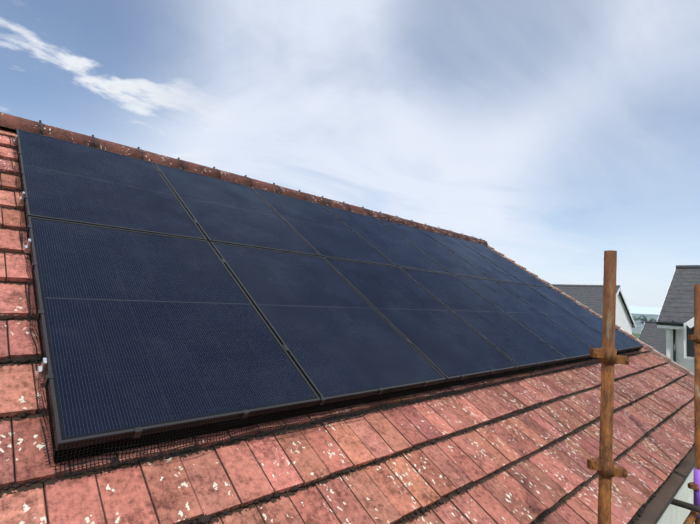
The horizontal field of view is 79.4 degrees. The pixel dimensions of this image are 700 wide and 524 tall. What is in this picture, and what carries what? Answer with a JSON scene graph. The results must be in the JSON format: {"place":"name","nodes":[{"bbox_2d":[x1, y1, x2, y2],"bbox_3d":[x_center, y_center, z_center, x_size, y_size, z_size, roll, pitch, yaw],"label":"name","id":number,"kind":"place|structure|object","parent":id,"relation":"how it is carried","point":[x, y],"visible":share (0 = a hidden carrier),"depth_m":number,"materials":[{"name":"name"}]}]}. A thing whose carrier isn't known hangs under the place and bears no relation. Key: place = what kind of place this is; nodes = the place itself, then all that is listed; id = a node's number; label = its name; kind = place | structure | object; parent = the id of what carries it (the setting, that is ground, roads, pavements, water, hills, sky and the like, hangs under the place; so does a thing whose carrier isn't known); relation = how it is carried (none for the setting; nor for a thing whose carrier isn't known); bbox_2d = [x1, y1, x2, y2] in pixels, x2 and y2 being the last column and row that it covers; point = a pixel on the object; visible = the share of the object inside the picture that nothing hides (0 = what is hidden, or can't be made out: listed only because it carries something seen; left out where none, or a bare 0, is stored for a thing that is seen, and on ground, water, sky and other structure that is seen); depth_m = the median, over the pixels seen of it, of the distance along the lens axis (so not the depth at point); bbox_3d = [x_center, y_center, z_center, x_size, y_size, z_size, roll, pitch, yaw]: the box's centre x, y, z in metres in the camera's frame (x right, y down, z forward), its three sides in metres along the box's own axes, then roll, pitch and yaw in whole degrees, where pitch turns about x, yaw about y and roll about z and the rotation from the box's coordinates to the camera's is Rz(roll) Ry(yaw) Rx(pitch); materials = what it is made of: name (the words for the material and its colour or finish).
{"place":"outdoors","nodes":[
{"label":"outdoors","id":0,"kind":"place"},
{"bbox_2d":[0,126,694,523],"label":"roof tiles","id":1,"kind":"object","parent":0,"point":[238,474],"visible":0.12,"depth_m":2.17,"materials":[{"name":"red tile"}]},
{"bbox_2d":[0,0,699,307],"label":"sky","id":2,"kind":"structure","parent":0,"point":[557,135],"materials":[{"name":"blue"}]},
{"bbox_2d":[551,284,619,286],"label":"roof ridge","id":3,"kind":"structure","parent":0,"point":[580,285],"depth_m":31.99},
{"bbox_2d":[554,286,633,324],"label":"house roof","id":4,"kind":"structure","parent":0,"point":[591,298],"depth_m":30.61,"materials":[{"name":"grey tile"}]},
{"bbox_2d":[615,294,631,333],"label":"house walls","id":5,"kind":"structure","parent":0,"point":[623,320],"depth_m":31.11,"materials":[{"name":"white paint"}]},
{"bbox_2d":[616,287,635,327],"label":"house trim","id":6,"kind":"structure","parent":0,"point":[620,290],"depth_m":31.19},
{"bbox_2d":[587,250,699,523],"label":"scaffolding","id":7,"kind":"object","parent":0,"point":[604,467],"visible":1,"depth_m":1.81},
{"bbox_2d":[694,467,699,517],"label":"purple scaffold sleeve","id":8,"kind":"object","parent":7,"relation":"on","point":[697,481],"visible":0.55,"depth_m":3.34,"materials":[{"name":"purple plastic"}]},
{"bbox_2d":[628,305,660,314],"bbox_3d":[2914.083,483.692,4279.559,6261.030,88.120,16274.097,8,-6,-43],"label":"hill","id":9,"kind":"structure","parent":0,"point":[643,310],"depth_m":3483.57,"materials":[{"name":"white"}]},
{"bbox_2d":[631,313,660,333],"bbox_3d":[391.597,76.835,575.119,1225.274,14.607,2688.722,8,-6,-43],"label":"landscape","id":10,"kind":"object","parent":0,"point":[639,327],"depth_m":401.33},
{"bbox_2d":[632,315,661,322],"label":"tree line","id":11,"kind":"object","parent":10,"relation":"on","point":[643,318],"visible":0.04,"depth_m":383.29,"materials":[{"name":"green plant"}]},
{"bbox_2d":[639,323,665,355],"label":"house roof","id":12,"kind":"structure","parent":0,"point":[652,335],"depth_m":31.53,"materials":[{"name":"grey tile"}]},
{"bbox_2d":[657,269,683,329],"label":"house trim","id":13,"kind":"structure","parent":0,"point":[671,327],"depth_m":14.11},
{"bbox_2d":[657,321,683,325],"bbox_3d":[16.945,2.290,12.663,7.310,0.110,11.400,8,-6,-43],"label":"gutter","id":14,"kind":"object","parent":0,"point":[670,323],"visible":0.5,"depth_m":14.00,"materials":[{"name":"black plastic"}]},
{"bbox_2d":[657,469,694,523],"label":"house wall","id":15,"kind":"structure","parent":0,"point":[673,514],"depth_m":5.81,"materials":[{"name":"white paint"}]},
{"bbox_2d":[670,499,699,512],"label":"tie tube","id":16,"kind":"object","parent":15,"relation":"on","point":[686,505],"depth_m":3.30,"materials":[{"name":"grey metal"}]},
{"bbox_2d":[657,269,699,322],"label":"house roof","id":17,"kind":"structure","parent":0,"point":[678,306],"depth_m":15.10,"materials":[{"name":"grey tile"}]},
{"bbox_2d":[676,265,699,268],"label":"roof ridge","id":18,"kind":"structure","parent":0,"point":[687,266],"depth_m":16.62,"materials":[{"name":"grey tile"}]},
{"bbox_3d":[-0.705,0.453,6.322,10.320,2.697,8.616,8,-6,-43],"label":"roof","id":19,"kind":"object","parent":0,"visible":0},
{"bbox_2d":[0,112,487,245],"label":"ridge tiles","id":20,"kind":"object","parent":19,"relation":"on","point":[13,122],"visible":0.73,"depth_m":5.00,"materials":[{"name":"red tile"}]},
{"bbox_2d":[39,120,481,242],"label":"ridge clips","id":21,"kind":"object","parent":19,"relation":"on","point":[41,131],"visible":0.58,"depth_m":5.21,"materials":[{"name":"black plastic"}]},
{"bbox_2d":[13,135,619,377],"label":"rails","id":22,"kind":"object","parent":19,"relation":"on","point":[41,369],"visible":0.15,"depth_m":2.31,"materials":[{"name":"silver metal"}]},
{"bbox_2d":[16,129,642,450],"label":"solar panel frames","id":23,"kind":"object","parent":22,"relation":"on","point":[292,358],"visible":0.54,"depth_m":2.81,"materials":[{"name":"black metal"}]},
{"bbox_2d":[18,130,641,439],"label":"solar panels","id":24,"kind":"object","parent":23,"relation":"in","point":[144,329],"visible":0.96,"depth_m":2.99,"materials":[{"name":"blue glass"}]},
{"bbox_2d":[157,169,599,352],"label":"clamps","id":25,"kind":"object","parent":22,"relation":"attached to","point":[284,346],"visible":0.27,"depth_m":3.89,"materials":[{"name":"black metal"}]},
{"bbox_2d":[10,132,642,478],"bbox_3d":[0.937,0.168,5.325,8.046,1.884,2.961,8,-6,-43],"label":"bird mesh","id":26,"kind":"object","parent":19,"relation":"on","point":[55,455],"visible":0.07,"depth_m":1.94,"materials":[{"name":"black metal"}]},
{"bbox_2d":[17,135,641,437],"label":"mesh clips","id":27,"kind":"object","parent":26,"relation":"on","point":[138,432],"visible":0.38,"depth_m":2.17,"materials":[{"name":"black plastic"}]},
{"bbox_2d":[0,145,694,523],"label":"roof tile gaps","id":28,"kind":"object","parent":19,"relation":"on","point":[228,441],"visible":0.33,"depth_m":2.27,"materials":[{"name":"black"}]},
{"bbox_2d":[486,245,693,378],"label":"dry verge","id":29,"kind":"structure","parent":19,"relation":"attached to","point":[668,360],"depth_m":7.76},
{"bbox_3d":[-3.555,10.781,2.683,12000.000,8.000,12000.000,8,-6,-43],"label":"ground","id":30,"kind":"structure","parent":0,"visible":0},
{"bbox_2d":[666,322,693,373],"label":"house walls","id":31,"kind":"structure","parent":30,"relation":"on","point":[686,363],"depth_m":14.06,"materials":[{"name":"white paint"}]},
{"bbox_2d":[672,320,675,361],"bbox_3d":[10.648,5.186,13.837,0.237,6.515,0.068,8,-6,-43],"label":"downpipe","id":32,"kind":"object","parent":31,"relation":"attached to","point":[674,347],"visible":0.19,"depth_m":14.07,"materials":[{"name":"black plastic"}]},
{"bbox_2d":[684,317,693,358],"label":"bay trim","id":33,"kind":"structure","parent":31,"relation":"attached to","point":[690,323],"depth_m":13.16,"materials":[{"name":"white paint"}]},
{"bbox_2d":[686,325,693,356],"bbox_3d":[10.888,2.446,12.793,0.030,0.960,1.060,8,-6,-43],"label":"bay window glass","id":34,"kind":"object","parent":33,"relation":"in","point":[690,347],"visible":0.56,"depth_m":13.10,"materials":[{"name":"black glass"}]},
{"bbox_3d":[2.077,1.798,3.221,10.320,0.210,0.365,8,-6,-43],"label":"fascia","id":35,"kind":"object","parent":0,"visible":0},
{"bbox_2d":[630,447,694,523],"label":"gutter","id":36,"kind":"object","parent":35,"relation":"attached to","point":[660,516],"visible":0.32,"depth_m":3.06,"materials":[{"name":"black plastic"}]},
{"bbox_2d":[633,445,694,523],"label":"gutter debris","id":37,"kind":"object","parent":36,"relation":"in","point":[655,507],"visible":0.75,"depth_m":3.16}
]}

